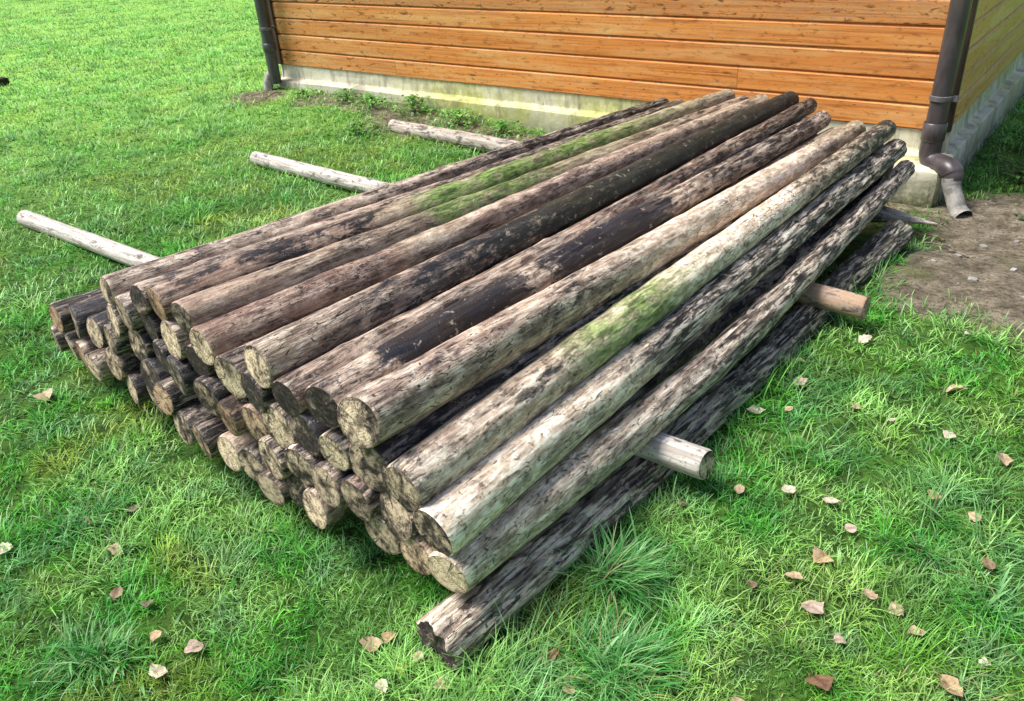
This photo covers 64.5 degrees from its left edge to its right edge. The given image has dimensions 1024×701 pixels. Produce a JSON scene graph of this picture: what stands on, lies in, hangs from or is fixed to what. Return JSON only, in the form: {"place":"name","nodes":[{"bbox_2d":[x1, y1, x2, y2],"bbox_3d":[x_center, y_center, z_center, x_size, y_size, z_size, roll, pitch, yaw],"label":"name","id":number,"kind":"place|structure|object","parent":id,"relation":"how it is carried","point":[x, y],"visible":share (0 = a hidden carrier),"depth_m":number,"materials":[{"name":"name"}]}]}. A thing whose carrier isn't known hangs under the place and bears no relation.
{"place":"outdoors","nodes":[
{"label":"outdoors","id":0,"kind":"place"},
{"bbox_2d":[0,77,8,86],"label":"soil clod","id":1,"kind":"object","parent":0,"point":[4,81],"visible":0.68,"depth_m":9.88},
{"bbox_2d":[0,0,1023,700],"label":"grass","id":2,"kind":"structure","parent":0,"point":[474,690],"depth_m":2.38,"materials":[{"name":"plant"}]},
{"bbox_2d":[33,388,51,401],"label":"fallen leaf","id":3,"kind":"object","parent":2,"relation":"on","point":[47,393],"visible":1,"depth_m":3.15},
{"bbox_2d":[184,639,209,652],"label":"fallen leaf","id":4,"kind":"object","parent":2,"relation":"on","point":[191,645],"visible":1,"depth_m":2.01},
{"bbox_2d":[381,631,395,644],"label":"fallen leaf","id":5,"kind":"object","parent":2,"relation":"on","point":[388,635],"visible":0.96,"depth_m":2.00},
{"bbox_2d":[436,676,451,688],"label":"fallen leaf","id":6,"kind":"object","parent":2,"relation":"on","point":[438,682],"visible":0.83,"depth_m":1.87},
{"bbox_2d":[539,648,558,663],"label":"fallen leaf","id":7,"kind":"object","parent":2,"relation":"on","point":[554,653],"visible":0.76,"depth_m":1.92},
{"bbox_2d":[734,484,744,493],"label":"fallen leaf","id":8,"kind":"object","parent":2,"relation":"on","point":[739,488],"visible":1,"depth_m":2.38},
{"bbox_2d":[812,545,832,562],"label":"fallen leaf","id":9,"kind":"object","parent":2,"relation":"on","point":[818,553],"visible":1,"depth_m":2.13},
{"bbox_2d":[822,497,839,502],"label":"fallen leaf","id":10,"kind":"object","parent":2,"relation":"on","point":[830,500],"visible":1,"depth_m":2.31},
{"bbox_2d":[861,588,877,602],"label":"fallen leaf","id":11,"kind":"object","parent":2,"relation":"on","point":[869,593],"visible":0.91,"depth_m":2.00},
{"bbox_2d":[968,511,983,523],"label":"fallen leaf","id":12,"kind":"object","parent":2,"relation":"on","point":[971,515],"visible":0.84,"depth_m":2.21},
{"bbox_2d":[981,558,995,571],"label":"fallen leaf","id":13,"kind":"object","parent":2,"relation":"on","point":[987,561],"visible":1,"depth_m":2.06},
{"bbox_2d":[0,0,1023,700],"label":"ground","id":14,"kind":"structure","parent":0,"point":[994,224],"depth_m":2.73,"materials":[{"name":"plant"}]},
{"bbox_2d":[0,542,12,553],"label":"fallen leaf","id":15,"kind":"object","parent":14,"relation":"on","point":[4,546],"visible":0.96,"depth_m":2.40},
{"bbox_2d":[0,473,174,567],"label":"grass tuft","id":16,"kind":"object","parent":14,"relation":"on","point":[104,501],"visible":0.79,"depth_m":2.50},
{"bbox_2d":[1,604,187,700],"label":"grass tuft","id":17,"kind":"object","parent":14,"relation":"on","point":[74,653],"visible":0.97,"depth_m":2.00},
{"bbox_2d":[107,543,122,557],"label":"fallen leaf","id":18,"kind":"object","parent":14,"relation":"on","point":[111,547],"visible":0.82,"depth_m":2.36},
{"bbox_2d":[63,438,168,495],"bbox_3d":[-1.340,0.389,2.738,0.407,0.075,0.332,-1,30,6],"label":"grass tuft","id":19,"kind":"object","parent":14,"relation":"on","point":[101,458],"visible":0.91,"depth_m":2.76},
{"bbox_2d":[110,586,122,599],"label":"fallen leaf","id":20,"kind":"object","parent":14,"relation":"on","point":[116,592],"visible":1,"depth_m":2.20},
{"bbox_2d":[150,628,163,642],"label":"fallen leaf","id":21,"kind":"object","parent":14,"relation":"on","point":[154,634],"visible":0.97,"depth_m":2.05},
{"bbox_2d":[148,663,167,680],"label":"fallen leaf","id":22,"kind":"object","parent":14,"relation":"on","point":[159,669],"visible":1,"depth_m":1.95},
{"bbox_2d":[213,506,315,598],"bbox_3d":[-0.703,0.564,2.312,0.291,0.089,0.445,-16,31,-20],"label":"grass tuft","id":23,"kind":"object","parent":14,"relation":"on","point":[266,552],"visible":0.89,"depth_m":2.30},
{"bbox_2d":[286,88,332,102],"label":"weed","id":24,"kind":"object","parent":14,"relation":"on","point":[305,91],"visible":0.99,"depth_m":7.53,"materials":[{"name":"green plant"}]},
{"bbox_2d":[316,88,367,109],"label":"weed","id":25,"kind":"object","parent":14,"relation":"on","point":[346,96],"visible":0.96,"depth_m":7.24,"materials":[{"name":"green plant"}]},
{"bbox_2d":[319,118,410,147],"bbox_3d":[-1.171,-1.752,6.417,0.767,0.110,0.636,-7,29,-3],"label":"weed","id":26,"kind":"object","parent":14,"relation":"on","point":[353,129],"visible":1,"depth_m":6.40,"materials":[{"name":"green plant"}]},
{"bbox_2d":[16,210,714,479],"bbox_3d":[-1.243,-0.245,3.692,4.666,0.103,0.117,18,36,36],"label":"bearer pole","id":27,"kind":"object","parent":14,"relation":"on","point":[681,455],"visible":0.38,"depth_m":4.13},
{"bbox_2d":[50,324,75,351],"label":"round timber","id":28,"kind":"object","parent":27,"relation":"on","point":[61,341],"visible":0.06,"depth_m":3.18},
{"bbox_2d":[64,331,81,360],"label":"round timber","id":29,"kind":"object","parent":27,"relation":"on","point":[71,338],"visible":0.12,"depth_m":3.13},
{"bbox_2d":[49,288,102,332],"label":"round timber","id":30,"kind":"object","parent":29,"relation":"on","point":[60,315],"visible":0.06,"depth_m":3.07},
{"bbox_2d":[75,336,98,367],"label":"round timber","id":31,"kind":"object","parent":27,"relation":"on","point":[85,345],"visible":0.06,"depth_m":3.08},
{"bbox_2d":[70,296,107,338],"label":"round timber","id":32,"kind":"object","parent":31,"relation":"on","point":[81,313],"visible":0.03,"depth_m":3.00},
{"bbox_2d":[85,347,114,380],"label":"round timber","id":33,"kind":"object","parent":27,"relation":"on","point":[98,366],"visible":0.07,"depth_m":2.99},
{"bbox_2d":[86,311,108,347],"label":"round timber","id":34,"kind":"object","parent":33,"relation":"on","point":[96,323],"visible":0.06,"depth_m":2.89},
{"bbox_2d":[126,369,151,403],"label":"round timber","id":35,"kind":"object","parent":27,"relation":"on","point":[138,390],"visible":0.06,"depth_m":2.84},
{"bbox_2d":[105,347,141,380],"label":"round timber","id":36,"kind":"object","parent":35,"relation":"on","point":[122,366],"visible":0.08,"depth_m":2.84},
{"bbox_2d":[104,323,132,354],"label":"round timber","id":37,"kind":"object","parent":36,"relation":"on","point":[118,346],"visible":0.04,"depth_m":2.78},
{"bbox_2d":[106,303,128,337],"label":"round timber","id":38,"kind":"object","parent":37,"relation":"on","point":[119,327],"visible":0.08,"depth_m":2.71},
{"bbox_2d":[100,98,668,303],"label":"round timber","id":39,"kind":"object","parent":38,"relation":"on","point":[116,283],"visible":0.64,"depth_m":3.24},
{"bbox_2d":[147,387,164,413],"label":"round timber","id":40,"kind":"object","parent":27,"relation":"on","point":[153,398],"visible":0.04,"depth_m":2.76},
{"bbox_2d":[140,356,170,391],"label":"round timber","id":41,"kind":"object","parent":40,"relation":"on","point":[153,371],"visible":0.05,"depth_m":2.66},
{"bbox_2d":[128,327,155,360],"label":"round timber","id":42,"kind":"object","parent":41,"relation":"on","point":[141,341],"visible":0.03,"depth_m":2.66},
{"bbox_2d":[114,291,143,330],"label":"round timber","id":43,"kind":"object","parent":42,"relation":"on","point":[129,314],"visible":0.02,"depth_m":2.59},
{"bbox_2d":[173,400,211,444],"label":"round timber","id":44,"kind":"object","parent":27,"relation":"on","point":[185,418],"visible":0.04,"depth_m":2.62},
{"bbox_2d":[153,376,198,414],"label":"round timber","id":45,"kind":"object","parent":44,"relation":"on","point":[170,398],"visible":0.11,"depth_m":2.61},
{"bbox_2d":[153,338,170,372],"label":"round timber","id":46,"kind":"object","parent":45,"relation":"on","point":[162,352],"visible":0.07,"depth_m":2.51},
{"bbox_2d":[139,311,161,340],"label":"round timber","id":47,"kind":"object","parent":46,"relation":"on","point":[152,321],"visible":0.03,"depth_m":2.52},
{"bbox_2d":[130,99,683,314],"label":"round timber","id":48,"kind":"object","parent":47,"relation":"on","point":[140,300],"visible":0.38,"depth_m":2.99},
{"bbox_2d":[146,89,734,320],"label":"round timber","id":49,"kind":"object","parent":47,"relation":"on","point":[163,295],"visible":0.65,"depth_m":2.92,"materials":[{"name":"wood"}]},
{"bbox_2d":[166,355,200,395],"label":"round timber","id":50,"kind":"object","parent":44,"relation":"on","point":[184,374],"visible":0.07,"depth_m":2.45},
{"bbox_2d":[160,319,190,360],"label":"round timber","id":51,"kind":"object","parent":50,"relation":"on","point":[176,338],"visible":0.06,"depth_m":2.40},
{"bbox_2d":[170,95,748,333],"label":"round timber","id":52,"kind":"object","parent":51,"relation":"on","point":[189,312],"visible":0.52,"depth_m":2.66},
{"bbox_2d":[192,414,228,458],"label":"round timber","id":53,"kind":"object","parent":27,"relation":"on","point":[208,431],"visible":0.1,"depth_m":2.51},
{"bbox_2d":[193,373,232,415],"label":"round timber","id":54,"kind":"object","parent":53,"relation":"on","point":[211,391],"visible":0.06,"depth_m":2.37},
{"bbox_2d":[186,344,215,375],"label":"round timber","id":55,"kind":"object","parent":54,"relation":"on","point":[200,366],"visible":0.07,"depth_m":2.36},
{"bbox_2d":[189,94,768,365],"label":"round timber","id":56,"kind":"object","parent":55,"relation":"on","point":[211,340],"visible":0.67,"depth_m":2.71,"materials":[{"name":"wood"}]},
{"bbox_2d":[217,431,255,471],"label":"round timber","id":57,"kind":"object","parent":27,"relation":"on","point":[230,445],"visible":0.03,"depth_m":2.44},
{"bbox_2d":[238,440,266,481],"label":"round timber","id":58,"kind":"object","parent":27,"relation":"on","point":[251,462],"visible":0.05,"depth_m":2.35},
{"bbox_2d":[217,395,249,435],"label":"round timber","id":59,"kind":"object","parent":58,"relation":"on","point":[229,409],"visible":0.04,"depth_m":2.29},
{"bbox_2d":[214,296,349,398],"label":"round timber","id":60,"kind":"object","parent":59,"relation":"on","point":[230,366],"visible":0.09,"depth_m":2.21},
{"bbox_2d":[240,402,268,440],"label":"round timber","id":61,"kind":"object","parent":58,"relation":"on","point":[253,420],"visible":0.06,"depth_m":2.25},
{"bbox_2d":[241,119,802,412],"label":"round timber","id":62,"kind":"object","parent":61,"relation":"on","point":[261,399],"visible":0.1,"depth_m":2.13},
{"bbox_2d":[244,91,798,388],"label":"round timber","id":63,"kind":"object","parent":62,"relation":"on","point":[270,358],"visible":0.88,"depth_m":2.54,"materials":[{"name":"wood"}]},
{"bbox_2d":[272,98,816,415],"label":"round timber","id":64,"kind":"object","parent":62,"relation":"on","point":[288,389],"visible":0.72,"depth_m":2.58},
{"bbox_2d":[257,468,291,504],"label":"round timber","id":65,"kind":"object","parent":27,"relation":"on","point":[274,490],"visible":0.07,"depth_m":2.29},
{"bbox_2d":[285,474,310,507],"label":"round timber","id":66,"kind":"object","parent":27,"relation":"on","point":[297,488],"visible":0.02,"depth_m":2.26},
{"bbox_2d":[258,434,291,479],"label":"round timber","id":67,"kind":"object","parent":66,"relation":"on","point":[271,450],"visible":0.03,"depth_m":2.21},
{"bbox_2d":[262,134,816,447],"bbox_3d":[0.501,-0.468,3.277,0.144,0.143,3.464,20,36,36],"label":"round timber","id":68,"kind":"object","parent":67,"relation":"on","point":[276,418],"visible":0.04,"depth_m":2.14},
{"bbox_2d":[303,485,351,528],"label":"round timber","id":69,"kind":"object","parent":27,"relation":"on","point":[321,513],"visible":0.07,"depth_m":2.16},
{"bbox_2d":[283,443,324,484],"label":"round timber","id":70,"kind":"object","parent":69,"relation":"on","point":[300,462],"visible":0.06,"depth_m":2.12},
{"bbox_2d":[290,409,331,455],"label":"round timber","id":71,"kind":"object","parent":70,"relation":"on","point":[309,429],"visible":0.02,"depth_m":2.05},
{"bbox_2d":[304,111,830,427],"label":"round timber","id":72,"kind":"object","parent":71,"relation":"on","point":[324,395],"visible":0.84,"depth_m":2.53,"materials":[{"name":"wood"}]},
{"bbox_2d":[312,459,353,507],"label":"round timber","id":73,"kind":"object","parent":69,"relation":"on","point":[327,477],"visible":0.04,"depth_m":2.06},
{"bbox_2d":[318,127,837,470],"bbox_3d":[0.643,-0.453,3.180,0.122,0.113,3.519,18,35,34],"label":"round timber","id":74,"kind":"object","parent":73,"relation":"on","point":[334,444],"visible":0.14,"depth_m":2.00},
{"bbox_2d":[364,514,401,554],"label":"round timber","id":75,"kind":"object","parent":27,"relation":"on","point":[383,537],"visible":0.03,"depth_m":2.03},
{"bbox_2d":[341,472,381,520],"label":"round timber","id":76,"kind":"object","parent":75,"relation":"on","point":[361,499],"visible":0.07,"depth_m":1.99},
{"bbox_2d":[379,165,893,540],"bbox_3d":[0.846,-0.294,3.126,0.140,0.136,3.552,19,35,36],"label":"round timber","id":77,"kind":"object","parent":75,"relation":"on","point":[397,517],"visible":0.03,"depth_m":1.95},
{"bbox_2d":[349,144,883,491],"bbox_3d":[0.782,-0.403,3.109,0.151,0.148,3.536,19,35,36],"label":"round timber","id":78,"kind":"object","parent":77,"relation":"on","point":[369,465],"visible":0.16,"depth_m":2.05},
{"bbox_2d":[337,120,865,448],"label":"round timber","id":79,"kind":"object","parent":78,"relation":"on","point":[385,407],"visible":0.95,"depth_m":2.27,"materials":[{"name":"wood"}]},
{"bbox_2d":[400,178,882,574],"bbox_3d":[0.865,-0.182,3.115,0.120,0.118,3.457,19,36,36],"label":"round timber","id":80,"kind":"object","parent":27,"relation":"on","point":[417,550],"visible":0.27,"depth_m":2.86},
{"bbox_2d":[427,160,914,592],"bbox_3d":[0.979,-0.202,3.055,0.185,0.129,3.553,19,36,35],"label":"round timber","id":81,"kind":"object","parent":27,"relation":"on","point":[574,475],"visible":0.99,"depth_m":2.35,"materials":[{"name":"wood"}]},
{"bbox_2d":[413,139,906,556],"bbox_3d":[0.903,-0.312,3.038,0.145,0.144,3.533,18,36,35],"label":"round timber","id":82,"kind":"object","parent":81,"relation":"on","point":[457,515],"visible":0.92,"depth_m":2.29,"materials":[{"name":"wood"}]},
{"bbox_2d":[385,120,895,510],"bbox_3d":[0.838,-0.416,3.025,0.136,0.133,3.518,18,36,35],"label":"round timber","id":83,"kind":"object","parent":82,"relation":"on","point":[431,466],"visible":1,"depth_m":2.30,"materials":[{"name":"wood"}]},
{"bbox_2d":[359,633,382,652],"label":"fallen leaf","id":84,"kind":"object","parent":14,"relation":"on","point":[369,642],"visible":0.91,"depth_m":1.98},
{"bbox_2d":[345,93,405,114],"bbox_3d":[-1.168,-2.129,6.951,0.554,0.136,0.614,-10,30,-10],"label":"weed","id":85,"kind":"object","parent":14,"relation":"on","point":[369,97],"visible":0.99,"depth_m":6.97,"materials":[{"name":"green plant"}]},
{"bbox_2d":[375,679,387,695],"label":"fallen leaf","id":86,"kind":"object","parent":14,"relation":"on","point":[378,684],"visible":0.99,"depth_m":1.87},
{"bbox_2d":[353,94,453,121],"bbox_3d":[-0.834,-2.062,6.793,0.824,0.158,0.623,17,36,33],"label":"weed","id":87,"kind":"object","parent":14,"relation":"on","point":[414,103],"visible":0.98,"depth_m":6.75,"materials":[{"name":"green plant"}]},
{"bbox_2d":[426,107,491,130],"bbox_3d":[-0.452,-1.893,6.553,0.543,0.140,0.768,17,36,33],"label":"weed","id":88,"kind":"object","parent":14,"relation":"on","point":[458,111],"visible":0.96,"depth_m":6.50,"materials":[{"name":"green plant"}]},
{"bbox_2d":[468,119,541,138],"bbox_3d":[-0.052,-1.726,6.277,0.542,0.116,0.540,17,36,33],"label":"weed","id":89,"kind":"object","parent":14,"relation":"on","point":[501,122],"visible":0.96,"depth_m":6.27,"materials":[{"name":"green plant"}]},
{"bbox_2d":[250,151,869,319],"bbox_3d":[-0.263,-0.787,4.531,4.478,0.108,0.122,21,38,39],"label":"bearer pole","id":90,"kind":"object","parent":14,"relation":"on","point":[838,301],"visible":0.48,"depth_m":5.01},
{"bbox_2d":[563,683,574,693],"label":"fallen leaf","id":91,"kind":"object","parent":14,"relation":"on","point":[570,691],"visible":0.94,"depth_m":1.84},
{"bbox_2d":[498,571,706,700],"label":"grass tuft","id":92,"kind":"object","parent":14,"relation":"on","point":[635,650],"visible":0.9,"depth_m":1.88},
{"bbox_2d":[541,508,691,648],"bbox_3d":[0.289,0.564,2.104,0.474,0.207,0.440,-7,29,-5],"label":"grass tuft","id":93,"kind":"object","parent":14,"relation":"on","point":[633,568],"visible":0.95,"depth_m":2.12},
{"bbox_2d":[254,0,1023,217],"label":"shed","id":94,"kind":"structure","parent":14,"relation":"on","point":[945,78],"depth_m":5.57,"materials":[{"name":"wood"}]},
{"bbox_2d":[388,119,937,224],"bbox_3d":[0.602,-1.216,5.304,4.079,0.118,0.118,20,38,35],"label":"bearer pole","id":95,"kind":"object","parent":14,"relation":"on","point":[486,143],"visible":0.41,"depth_m":5.94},
{"bbox_2d":[416,220,913,669],"bbox_3d":[0.873,0.065,2.969,0.176,0.138,3.261,20,36,36],"label":"rotten log","id":96,"kind":"object","parent":14,"relation":"on","point":[451,623],"visible":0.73,"depth_m":2.31,"materials":[{"name":"wood"}]},
{"bbox_2d":[742,405,764,413],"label":"fallen leaf","id":97,"kind":"object","parent":14,"relation":"on","point":[753,407],"visible":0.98,"depth_m":2.73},
{"bbox_2d":[781,484,795,496],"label":"fallen leaf","id":98,"kind":"object","parent":14,"relation":"on","point":[791,489],"visible":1,"depth_m":2.37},
{"bbox_2d":[784,571,806,581],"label":"fallen leaf","id":99,"kind":"object","parent":14,"relation":"on","point":[795,575],"visible":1,"depth_m":2.08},
{"bbox_2d":[793,377,807,386],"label":"fallen leaf","id":100,"kind":"object","parent":14,"relation":"on","point":[802,380],"visible":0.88,"depth_m":2.85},
{"bbox_2d":[801,600,827,616],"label":"fallen leaf","id":101,"kind":"object","parent":14,"relation":"on","point":[812,606],"visible":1,"depth_m":1.99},
{"bbox_2d":[805,669,833,690],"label":"fallen leaf","id":102,"kind":"object","parent":14,"relation":"on","point":[824,682],"visible":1,"depth_m":1.82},
{"bbox_2d":[832,632,846,643],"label":"fallen leaf","id":103,"kind":"object","parent":14,"relation":"on","point":[837,636],"visible":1,"depth_m":1.91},
{"bbox_2d":[841,523,856,532],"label":"fallen leaf","id":104,"kind":"object","parent":14,"relation":"on","point":[849,527],"visible":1,"depth_m":2.21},
{"bbox_2d":[854,334,871,342],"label":"fallen leaf","id":105,"kind":"object","parent":14,"relation":"on","point":[864,338],"visible":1,"depth_m":3.11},
{"bbox_2d":[888,600,907,615],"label":"fallen leaf","id":106,"kind":"object","parent":14,"relation":"on","point":[893,604],"visible":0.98,"depth_m":1.96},
{"bbox_2d":[905,625,925,634],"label":"fallen leaf","id":107,"kind":"object","parent":14,"relation":"on","point":[922,631],"visible":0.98,"depth_m":1.90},
{"bbox_2d":[912,228,944,241],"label":"twig","id":108,"kind":"object","parent":14,"relation":"on","point":[939,237],"visible":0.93,"depth_m":4.24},
{"bbox_2d":[854,496,1023,660],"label":"grass tuft","id":109,"kind":"object","parent":14,"relation":"on","point":[993,602],"visible":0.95,"depth_m":2.05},
{"bbox_2d":[923,242,961,249],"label":"twig","id":110,"kind":"object","parent":14,"relation":"on","point":[940,244],"visible":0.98,"depth_m":4.07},
{"bbox_2d":[935,671,962,697],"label":"fallen leaf","id":111,"kind":"object","parent":14,"relation":"on","point":[946,683],"visible":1,"depth_m":1.77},
{"bbox_2d":[943,430,955,438],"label":"fallen leaf","id":112,"kind":"object","parent":14,"relation":"on","point":[945,432],"visible":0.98,"depth_m":2.55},
{"bbox_2d":[942,385,967,392],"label":"fallen leaf","id":113,"kind":"object","parent":14,"relation":"on","point":[953,387],"visible":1,"depth_m":2.78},
{"bbox_2d":[948,249,986,260],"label":"twig","id":114,"kind":"object","parent":14,"relation":"on","point":[951,250],"visible":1,"depth_m":3.93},
{"bbox_2d":[963,160,1023,199],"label":"weed","id":115,"kind":"object","parent":14,"relation":"on","point":[1017,174],"visible":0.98,"depth_m":4.84,"materials":[{"name":"green plant"}]},
{"bbox_2d":[985,129,1023,154],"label":"weed","id":116,"kind":"object","parent":14,"relation":"on","point":[1015,138],"visible":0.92,"depth_m":5.44,"materials":[{"name":"green plant"}]},
{"bbox_2d":[997,453,1012,465],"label":"fallen leaf","id":117,"kind":"object","parent":14,"relation":"on","point":[1005,459],"visible":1,"depth_m":2.42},
{"bbox_2d":[989,148,1023,170],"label":"weed","id":118,"kind":"object","parent":14,"relation":"on","point":[1010,156],"visible":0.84,"depth_m":5.09,"materials":[{"name":"green plant"}]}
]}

